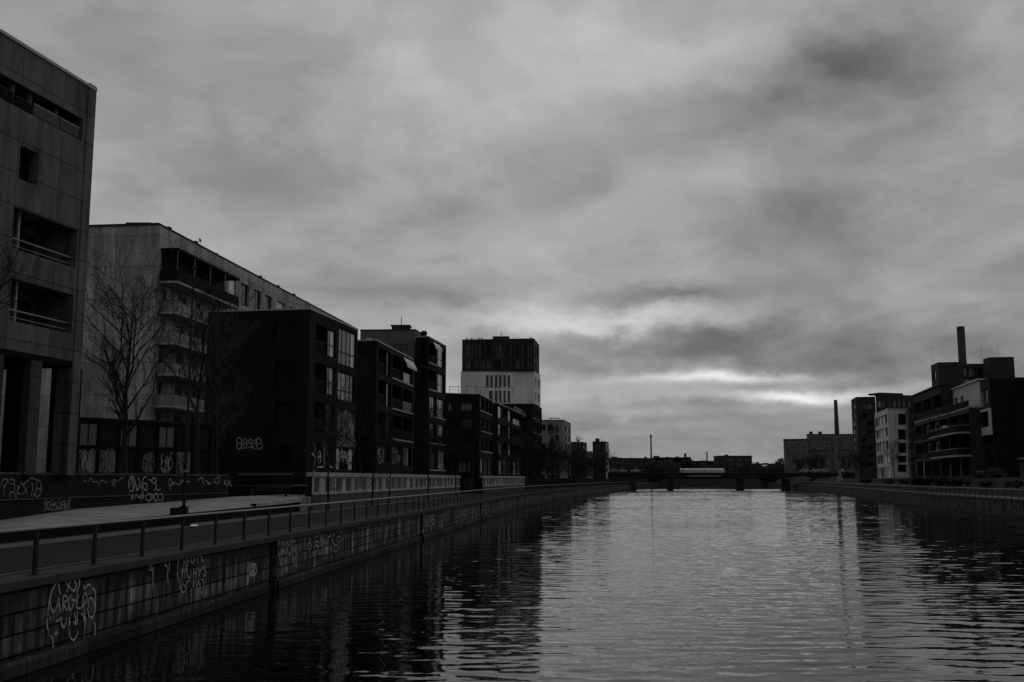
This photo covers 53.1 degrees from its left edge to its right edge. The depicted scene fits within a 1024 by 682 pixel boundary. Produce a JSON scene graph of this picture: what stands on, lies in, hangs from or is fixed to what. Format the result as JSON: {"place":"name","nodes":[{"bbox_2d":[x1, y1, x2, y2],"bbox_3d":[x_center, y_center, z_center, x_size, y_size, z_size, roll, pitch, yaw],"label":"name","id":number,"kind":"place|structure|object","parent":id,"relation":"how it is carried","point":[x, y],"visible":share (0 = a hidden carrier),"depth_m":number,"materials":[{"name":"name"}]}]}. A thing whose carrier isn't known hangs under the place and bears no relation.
{"place":"outdoors","nodes":[
{"label":"outdoors","id":0,"kind":"place"},
{"bbox_2d":[0,222,357,472],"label":"apartment block","id":1,"kind":"structure","parent":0,"point":[151,239],"depth_m":94.79,"materials":[{"name":"concrete"}]},
{"bbox_2d":[240,283,246,306],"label":"window","id":2,"kind":"structure","parent":1,"relation":"in","point":[243,287],"depth_m":115.61,"materials":[{"name":"grey glass"}]},
{"bbox_2d":[204,308,357,472],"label":"brick house","id":3,"kind":"structure","parent":0,"point":[285,351],"depth_m":79.39,"materials":[{"name":"brick"}]},
{"bbox_2d":[223,324,246,341],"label":"window","id":4,"kind":"structure","parent":3,"relation":"in","point":[239,327],"depth_m":80.27,"materials":[{"name":"black glass"}]},
{"bbox_2d":[223,363,246,381],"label":"window","id":5,"kind":"structure","parent":3,"relation":"in","point":[240,368],"depth_m":79.84,"materials":[{"name":"black glass"}]},
{"bbox_2d":[274,322,295,350],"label":"window","id":6,"kind":"structure","parent":3,"relation":"in","point":[284,333],"depth_m":79.57,"materials":[{"name":"black glass"}]},
{"bbox_2d":[275,361,295,387],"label":"window","id":7,"kind":"structure","parent":3,"relation":"in","point":[285,371],"depth_m":79.15,"materials":[{"name":"black glass"}]},
{"bbox_2d":[275,402,295,428],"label":"window","id":8,"kind":"structure","parent":3,"relation":"in","point":[285,412],"depth_m":78.70,"materials":[{"name":"black glass"}]},
{"bbox_2d":[280,445,290,463],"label":"window","id":9,"kind":"structure","parent":3,"relation":"in","point":[285,449],"depth_m":78.30,"materials":[{"name":"black glass"}]},
{"bbox_2d":[327,366,332,394],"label":"window","id":10,"kind":"structure","parent":3,"relation":"in","point":[329,370],"depth_m":83.68,"materials":[{"name":"grey glass"}]},
{"bbox_2d":[328,329,333,356],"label":"window","id":11,"kind":"structure","parent":3,"relation":"in","point":[330,333],"depth_m":84.13,"materials":[{"name":"grey glass"}]},
{"bbox_2d":[336,447,352,470],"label":"window","id":12,"kind":"structure","parent":3,"relation":"in","point":[340,465],"depth_m":86.63,"materials":[{"name":"grey glass"}]},
{"bbox_2d":[337,408,352,437],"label":"window","id":13,"kind":"structure","parent":3,"relation":"in","point":[338,409],"depth_m":87.07,"materials":[{"name":"grey glass"}]},
{"bbox_2d":[338,371,353,402],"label":"window","id":14,"kind":"structure","parent":3,"relation":"in","point":[350,398],"depth_m":87.63,"materials":[{"name":"grey glass"}]},
{"bbox_2d":[338,328,354,367],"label":"window","id":15,"kind":"structure","parent":3,"relation":"in","point":[346,357],"depth_m":87.84,"materials":[{"name":"grey glass"}]},
{"bbox_2d":[297,497,310,511],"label":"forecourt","id":16,"kind":"structure","parent":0,"point":[306,500],"depth_m":68.16,"materials":[{"name":"grey concrete"}]},
{"bbox_2d":[255,484,289,495],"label":"bench","id":17,"kind":"object","parent":16,"relation":"on","point":[272,486],"visible":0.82,"depth_m":68.35,"materials":[{"name":"paint"}]},
{"bbox_2d":[0,484,625,573],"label":"path","id":18,"kind":"structure","parent":0,"point":[44,555],"depth_m":38.30,"materials":[{"name":"concrete"}]},
{"bbox_2d":[0,486,578,548],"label":"path edging","id":19,"kind":"object","parent":18,"relation":"on","point":[44,541],"visible":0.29,"depth_m":44.23,"materials":[{"name":"concrete"}]},
{"bbox_2d":[251,496,309,506],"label":"wall","id":20,"kind":"structure","parent":19,"relation":"on","point":[283,501],"depth_m":63.55,"materials":[{"name":"white paint"}]},
{"bbox_2d":[294,370,356,510],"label":"bare tree","id":21,"kind":"object","parent":19,"relation":"on","point":[329,413],"visible":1,"depth_m":71.37,"materials":[{"name":"black plant"}]},
{"bbox_2d":[334,404,396,505],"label":"bare tree","id":22,"kind":"object","parent":19,"relation":"on","point":[370,440],"visible":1,"depth_m":84.61,"materials":[{"name":"black plant"}]},
{"bbox_2d":[374,416,411,503],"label":"bare tree","id":23,"kind":"object","parent":19,"relation":"on","point":[390,431],"visible":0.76,"depth_m":91.22,"materials":[{"name":"black plant"}]},
{"bbox_2d":[404,401,456,498],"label":"bare tree","id":24,"kind":"object","parent":19,"relation":"on","point":[428,438],"visible":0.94,"depth_m":110.94,"materials":[{"name":"black plant"}]},
{"bbox_2d":[492,424,514,475],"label":"bare tree","id":25,"kind":"object","parent":19,"relation":"on","point":[498,451],"visible":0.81,"depth_m":168.03,"materials":[{"name":"black plant"}]},
{"bbox_2d":[503,426,533,475],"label":"bare tree","id":26,"kind":"object","parent":19,"relation":"on","point":[510,450],"visible":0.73,"depth_m":182.97,"materials":[{"name":"black plant"}]},
{"bbox_2d":[521,438,563,488],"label":"bare tree","id":27,"kind":"object","parent":19,"relation":"on","point":[542,459],"visible":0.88,"depth_m":220.71,"materials":[{"name":"black plant"}]},
{"bbox_2d":[539,437,571,487],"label":"bare tree","id":28,"kind":"object","parent":19,"relation":"on","point":[550,466],"visible":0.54,"depth_m":235.56,"materials":[{"name":"black plant"}]},
{"bbox_2d":[546,441,575,487],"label":"bare tree","id":29,"kind":"object","parent":19,"relation":"on","point":[562,467],"visible":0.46,"depth_m":252.13,"materials":[{"name":"black plant"}]},
{"bbox_2d":[560,447,584,483],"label":"bare tree","id":30,"kind":"object","parent":19,"relation":"on","point":[568,470],"visible":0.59,"depth_m":271.90,"materials":[{"name":"black plant"}]},
{"bbox_2d":[571,447,589,486],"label":"bare tree","id":31,"kind":"object","parent":19,"relation":"on","point":[581,461],"visible":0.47,"depth_m":290.27,"materials":[{"name":"black plant"}]},
{"bbox_2d":[575,452,600,482],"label":"bare tree","id":32,"kind":"object","parent":19,"relation":"on","point":[588,467],"visible":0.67,"depth_m":309.41,"materials":[{"name":"black plant"}]},
{"bbox_2d":[584,453,605,485],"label":"bare tree","id":33,"kind":"object","parent":19,"relation":"on","point":[596,470],"visible":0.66,"depth_m":331.54,"materials":[{"name":"black plant"}]},
{"bbox_2d":[587,447,615,483],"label":"bare tree","id":34,"kind":"object","parent":19,"relation":"on","point":[602,460],"visible":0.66,"depth_m":356.64,"materials":[{"name":"black plant"}]},
{"bbox_2d":[546,423,561,486],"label":"bare tree","id":35,"kind":"object","parent":18,"relation":"on","point":[551,439],"visible":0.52,"depth_m":241.82,"materials":[{"name":"black plant"}]},
{"bbox_2d":[355,338,416,473],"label":"brick house","id":36,"kind":"structure","parent":0,"point":[392,370],"depth_m":101.03,"materials":[{"name":"brick"}]},
{"bbox_2d":[403,447,409,465],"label":"window","id":37,"kind":"structure","parent":36,"relation":"in","point":[406,460],"depth_m":109.79,"materials":[{"name":"grey glass"}]},
{"bbox_2d":[360,317,420,473],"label":"apartment block","id":38,"kind":"structure","parent":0,"point":[401,338],"depth_m":128.56,"materials":[{"name":"concrete"}]},
{"bbox_2d":[414,331,445,474],"bbox_3d":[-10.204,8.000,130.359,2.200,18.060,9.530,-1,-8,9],"label":"brick house","id":39,"kind":"structure","parent":0,"point":[430,372],"depth_m":127.30,"materials":[{"name":"brick"}]},
{"bbox_2d":[437,373,443,393],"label":"window","id":40,"kind":"structure","parent":39,"relation":"in","point":[440,378],"depth_m":133.23,"materials":[{"name":"grey glass"}]},
{"bbox_2d":[437,350,443,367],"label":"window","id":41,"kind":"structure","parent":39,"relation":"in","point":[440,355],"depth_m":133.55,"materials":[{"name":"grey glass"}]},
{"bbox_2d":[0,476,1023,576],"bbox_3d":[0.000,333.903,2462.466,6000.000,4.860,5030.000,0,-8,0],"label":"ground","id":42,"kind":"structure","parent":0,"point":[466,484],"depth_m":163.85,"materials":[{"name":"grey concrete"}]},
{"bbox_2d":[0,29,97,475],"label":"apartment block","id":43,"kind":"structure","parent":42,"relation":"on","point":[47,115],"depth_m":46.79,"materials":[{"name":"concrete"}]},
{"bbox_2d":[16,297,30,323],"bbox_3d":[-22.704,-1.230,47.470,0.070,1.440,0.960,-2,-8,12],"label":"window","id":44,"kind":"structure","parent":43,"relation":"in","point":[22,307],"depth_m":47.54,"materials":[{"name":"black glass"}]},
{"bbox_2d":[18,150,29,181],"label":"window","id":45,"kind":"structure","parent":43,"relation":"in","point":[24,157],"depth_m":45.76,"materials":[{"name":"black glass"}]},
{"bbox_2d":[19,231,34,254],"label":"window","id":46,"kind":"structure","parent":43,"relation":"in","point":[32,237],"depth_m":47.95,"materials":[{"name":"black glass"}]},
{"bbox_2d":[0,472,230,519],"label":"wall","id":47,"kind":"structure","parent":42,"relation":"on","point":[31,495],"depth_m":50.94,"materials":[{"name":"concrete"}]},
{"bbox_2d":[82,229,211,473],"bbox_3d":[-22.064,0.742,58.347,9.033,13.800,8.400,5,-9,-34],"label":"bare tree","id":48,"kind":"object","parent":42,"relation":"on","point":[122,413],"visible":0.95,"depth_m":57.62,"materials":[{"name":"black plant"}]},
{"bbox_2d":[77,417,220,473],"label":"glazed pavilion","id":49,"kind":"structure","parent":42,"relation":"on","point":[155,447],"depth_m":62.63,"materials":[{"name":"black glass"}]},
{"bbox_2d":[78,448,96,472],"bbox_3d":[-24.781,6.998,59.681,0.070,1.440,1.170,-6,-10,39],"label":"window","id":50,"kind":"structure","parent":49,"relation":"in","point":[88,451],"depth_m":59.71,"materials":[{"name":"grey glass"}]},
{"bbox_2d":[79,423,98,445],"bbox_3d":[-24.781,5.467,59.887,0.070,1.350,1.170,-6,-10,39],"label":"window","id":51,"kind":"structure","parent":49,"relation":"in","point":[88,431],"depth_m":59.90,"materials":[{"name":"grey glass"}]},
{"bbox_2d":[99,449,116,472],"bbox_3d":[-23.973,7.131,60.672,0.070,1.440,1.170,-6,-10,39],"label":"window","id":52,"kind":"structure","parent":49,"relation":"in","point":[101,469],"depth_m":60.67,"materials":[{"name":"grey glass"}]},
{"bbox_2d":[100,423,118,446],"bbox_3d":[-23.973,5.600,60.878,0.070,1.350,1.170,-6,-10,39],"label":"window","id":53,"kind":"structure","parent":49,"relation":"in","point":[109,432],"depth_m":60.89,"materials":[{"name":"black glass"}]},
{"bbox_2d":[119,449,136,473],"bbox_3d":[-23.164,7.265,61.663,0.070,1.440,1.170,-6,-10,39],"label":"window","id":54,"kind":"structure","parent":49,"relation":"in","point":[131,454],"depth_m":61.87,"materials":[{"name":"black glass"}]},
{"bbox_2d":[120,425,137,446],"bbox_3d":[-23.164,5.733,61.869,0.070,1.350,1.170,-6,-10,39],"label":"window","id":55,"kind":"structure","parent":49,"relation":"in","point":[132,439],"depth_m":62.05,"materials":[{"name":"grey glass"}]},
{"bbox_2d":[139,450,155,473],"bbox_3d":[-22.355,7.398,62.654,0.070,1.440,1.170,-6,-10,39],"label":"window","id":56,"kind":"structure","parent":49,"relation":"in","point":[142,452],"depth_m":62.66,"materials":[{"name":"grey glass"}]},
{"bbox_2d":[140,425,156,447],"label":"window","id":57,"kind":"structure","parent":49,"relation":"in","point":[148,437],"depth_m":62.87,"materials":[{"name":"black glass"}]},
{"bbox_2d":[158,450,173,473],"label":"window","id":58,"kind":"structure","parent":49,"relation":"in","point":[164,453],"depth_m":63.67,"materials":[{"name":"black glass"}]},
{"bbox_2d":[159,426,174,447],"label":"window","id":59,"kind":"structure","parent":49,"relation":"in","point":[167,433],"depth_m":63.88,"materials":[{"name":"grey glass"}]},
{"bbox_2d":[176,451,191,473],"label":"window","id":60,"kind":"structure","parent":49,"relation":"in","point":[179,453],"depth_m":64.58,"materials":[{"name":"black glass"}]},
{"bbox_2d":[177,427,192,448],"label":"window","id":61,"kind":"structure","parent":49,"relation":"in","point":[181,430],"depth_m":64.79,"materials":[{"name":"black glass"}]},
{"bbox_2d":[199,451,209,473],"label":"window","id":62,"kind":"structure","parent":49,"relation":"in","point":[203,455],"depth_m":65.79,"materials":[{"name":"black glass"}]},
{"bbox_2d":[199,428,210,448],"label":"window","id":63,"kind":"structure","parent":49,"relation":"in","point":[204,433],"depth_m":65.97,"materials":[{"name":"black glass"}]},
{"bbox_2d":[0,494,304,543],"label":"ramp","id":64,"kind":"structure","parent":42,"relation":"on","point":[111,513],"depth_m":47.15,"materials":[{"name":"concrete"}]},
{"bbox_2d":[0,185,43,371],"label":"bare tree","id":65,"kind":"object","parent":64,"relation":"on","point":[10,263],"visible":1,"depth_m":39.48,"materials":[{"name":"black plant"}]},
{"bbox_2d":[170,266,195,514],"bbox_3d":[-14.938,2.164,46.714,0.720,11.380,0.370,0,-8,0],"label":"light mast","id":66,"kind":"object","parent":64,"relation":"on","point":[183,509],"visible":0.98,"depth_m":46.39,"materials":[{"name":"metal"}]},
{"bbox_2d":[237,474,292,494],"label":"railing","id":67,"kind":"object","parent":64,"relation":"on","point":[270,480],"visible":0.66,"depth_m":69.62,"materials":[{"name":"metal"}]},
{"bbox_2d":[148,264,267,473],"bbox_3d":[-19.470,1.911,63.796,7.146,12.930,6.434,-5,-9,32],"label":"bare tree","id":68,"kind":"object","parent":42,"relation":"on","point":[199,388],"visible":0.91,"depth_m":63.40,"materials":[{"name":"black plant"}]},
{"bbox_2d":[164,296,268,473],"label":"bare tree","id":69,"kind":"object","parent":42,"relation":"on","point":[217,422],"visible":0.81,"depth_m":68.99,"materials":[{"name":"black plant"}]},
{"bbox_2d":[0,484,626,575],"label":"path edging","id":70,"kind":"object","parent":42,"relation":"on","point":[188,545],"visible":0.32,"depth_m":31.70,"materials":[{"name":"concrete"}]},
{"bbox_2d":[0,484,631,681],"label":"quay wall","id":71,"kind":"structure","parent":42,"relation":"on","point":[51,617],"depth_m":30.36,"materials":[{"name":"concrete"}]},
{"bbox_2d":[0,482,629,574],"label":"railing","id":72,"kind":"object","parent":71,"relation":"on","point":[35,551],"visible":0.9,"depth_m":34.04,"materials":[{"name":"metal"}]},
{"bbox_2d":[218,472,460,510],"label":"podium","id":73,"kind":"object","parent":42,"relation":"on","point":[348,486],"visible":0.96,"depth_m":82.35,"materials":[{"name":"white paint"}]},
{"bbox_2d":[461,476,524,493],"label":"podium","id":74,"kind":"object","parent":42,"relation":"on","point":[491,482],"visible":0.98,"depth_m":164.50,"materials":[{"name":"white paint"}]},
{"bbox_2d":[445,386,513,475],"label":"brick house","id":75,"kind":"structure","parent":74,"relation":"on","point":[458,404],"depth_m":150.73,"materials":[{"name":"brick"}]},
{"bbox_2d":[459,461,470,471],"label":"window","id":76,"kind":"structure","parent":75,"relation":"in","point":[464,469],"depth_m":149.90,"materials":[{"name":"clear glass"}]},
{"bbox_2d":[492,402,522,475],"bbox_3d":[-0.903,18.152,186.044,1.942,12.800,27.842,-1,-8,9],"label":"brick house","id":77,"kind":"structure","parent":74,"relation":"on","point":[503,415],"depth_m":182.19,"materials":[{"name":"brick"}]},
{"bbox_2d":[461,336,541,477],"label":"tower block","id":78,"kind":"structure","parent":42,"relation":"on","point":[506,364],"depth_m":229.25,"materials":[{"name":"concrete"}]},
{"bbox_2d":[542,418,571,477],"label":"apartment block","id":79,"kind":"structure","parent":42,"relation":"on","point":[563,431],"depth_m":272.58,"materials":[{"name":"concrete"}]},
{"bbox_2d":[571,436,586,477],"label":"apartment block","id":80,"kind":"structure","parent":42,"relation":"on","point":[582,446],"depth_m":333.11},
{"bbox_2d":[592,438,608,477],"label":"tower block","id":81,"kind":"structure","parent":42,"relation":"on","point":[599,445],"depth_m":403.60,"materials":[{"name":"concrete"}]},
{"bbox_2d":[609,458,784,478],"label":"woodland","id":82,"kind":"object","parent":42,"relation":"on","point":[665,466],"visible":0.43,"depth_m":665.11,"materials":[{"name":"black plant"}]},
{"bbox_2d":[678,468,724,478],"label":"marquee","id":83,"kind":"object","parent":42,"relation":"on","point":[702,470],"visible":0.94,"depth_m":662.66,"materials":[{"name":"fabric"}]},
{"bbox_2d":[608,470,854,488],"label":"road bridge","id":84,"kind":"structure","parent":42,"relation":"on","point":[630,477],"depth_m":410.53,"materials":[{"name":"concrete"}]},
{"bbox_2d":[713,455,752,478],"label":"apartment block","id":85,"kind":"structure","parent":42,"relation":"on","point":[736,464],"depth_m":685.28,"materials":[{"name":"concrete"}]},
{"bbox_2d":[783,439,809,478],"bbox_3d":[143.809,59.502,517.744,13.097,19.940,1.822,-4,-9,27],"label":"factory","id":86,"kind":"structure","parent":42,"relation":"on","point":[792,447],"depth_m":517.49,"materials":[{"name":"concrete"}]},
{"bbox_2d":[806,451,829,469],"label":"bare tree","id":87,"kind":"object","parent":42,"relation":"on","point":[821,461],"visible":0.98,"depth_m":436.56,"materials":[{"name":"black plant"}]},
{"bbox_2d":[806,431,853,478],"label":"factory","id":88,"kind":"structure","parent":42,"relation":"on","point":[831,445],"depth_m":515.36,"materials":[{"name":"concrete"}]},
{"bbox_2d":[834,400,838,433],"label":"chimney","id":89,"kind":"object","parent":88,"relation":"on","point":[836,425],"visible":1,"depth_m":520.01,"materials":[{"name":"brick"}]},
{"bbox_2d":[835,451,853,477],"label":"bare tree","id":90,"kind":"object","parent":42,"relation":"on","point":[845,459],"visible":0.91,"depth_m":396.87,"materials":[{"name":"black plant"}]},
{"bbox_2d":[850,448,872,477],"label":"bare tree","id":91,"kind":"object","parent":42,"relation":"on","point":[862,456],"visible":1,"depth_m":258.00,"materials":[{"name":"black plant"}]},
{"bbox_2d":[851,397,877,477],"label":"apartment block","id":92,"kind":"structure","parent":42,"relation":"on","point":[863,421],"depth_m":339.20,"materials":[{"name":"brick"}]},
{"bbox_2d":[868,392,912,412],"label":"apartment block","id":93,"kind":"structure","parent":42,"relation":"on","point":[884,401],"depth_m":339.48,"materials":[{"name":"concrete"}]},
{"bbox_2d":[874,408,908,477],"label":"white house","id":94,"kind":"structure","parent":42,"relation":"on","point":[890,426],"depth_m":244.17,"materials":[{"name":"paint"}]},
{"bbox_2d":[880,440,904,477],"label":"bare tree","id":95,"kind":"object","parent":42,"relation":"on","point":[893,454],"visible":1,"depth_m":226.38,"materials":[{"name":"black plant"}]},
{"bbox_2d":[795,484,1023,518],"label":"quay wall","id":96,"kind":"structure","parent":42,"relation":"on","point":[1006,507],"depth_m":141.12,"materials":[{"name":"concrete"}]},
{"bbox_2d":[797,482,1023,498],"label":"railing","id":97,"kind":"object","parent":96,"relation":"on","point":[867,486],"visible":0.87,"depth_m":157.09,"materials":[{"name":"metal"}]},
{"bbox_2d":[906,408,916,477],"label":"brick house","id":98,"kind":"structure","parent":42,"relation":"on","point":[911,440],"depth_m":213.38,"materials":[{"name":"brick"}]},
{"bbox_2d":[911,472,937,485],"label":"shrub","id":99,"kind":"object","parent":42,"relation":"on","point":[917,481],"visible":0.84,"depth_m":180.33,"materials":[{"name":"black plant"}]},
{"bbox_2d":[911,378,994,477],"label":"apartment block","id":100,"kind":"structure","parent":42,"relation":"on","point":[950,440],"depth_m":169.75,"materials":[{"name":"black brick"}]},
{"bbox_2d":[975,468,1008,477],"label":"parked car","id":101,"kind":"object","parent":42,"relation":"on","point":[987,472],"visible":1,"depth_m":148.07,"materials":[{"name":"paint"}]},
{"bbox_2d":[980,377,1023,477],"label":"apartment block","id":102,"kind":"structure","parent":42,"relation":"on","point":[1002,411],"depth_m":150.55,"materials":[{"name":"brick"}]},
{"bbox_2d":[1004,476,1023,487],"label":"shrub","id":103,"kind":"object","parent":42,"relation":"on","point":[1016,483],"visible":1,"depth_m":127.29,"materials":[{"name":"black plant"}]},
{"bbox_2d":[0,0,1023,462],"label":"sky","id":104,"kind":"structure","parent":0,"point":[713,226],"materials":[{"name":"grey"}]},
{"bbox_2d":[6,486,1023,681],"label":"canal water","id":105,"kind":"structure","parent":0,"point":[714,584],"depth_m":34.20,"materials":[{"name":"black liquid"}]},
{"bbox_2d":[609,457,654,478],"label":"warehouse","id":106,"kind":"structure","parent":0,"point":[637,460],"depth_m":715.26,"materials":[{"name":"concrete"}]},
{"bbox_2d":[653,453,690,478],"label":"warehouse","id":107,"kind":"structure","parent":0,"point":[678,459],"depth_m":730.25,"materials":[{"name":"concrete"}]},
{"bbox_2d":[803,484,1023,498],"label":"path","id":108,"kind":"structure","parent":0,"point":[936,492],"depth_m":153.28,"materials":[{"name":"grey concrete"}]},
{"bbox_2d":[931,347,1014,385],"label":"warehouse","id":109,"kind":"structure","parent":0,"point":[952,372],"depth_m":237.20,"materials":[{"name":"black concrete"}]},
{"bbox_2d":[956,326,966,363],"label":"chimney","id":110,"kind":"object","parent":109,"relation":"attached to","point":[962,358],"visible":0.36,"depth_m":253.47,"materials":[{"name":"brick"}]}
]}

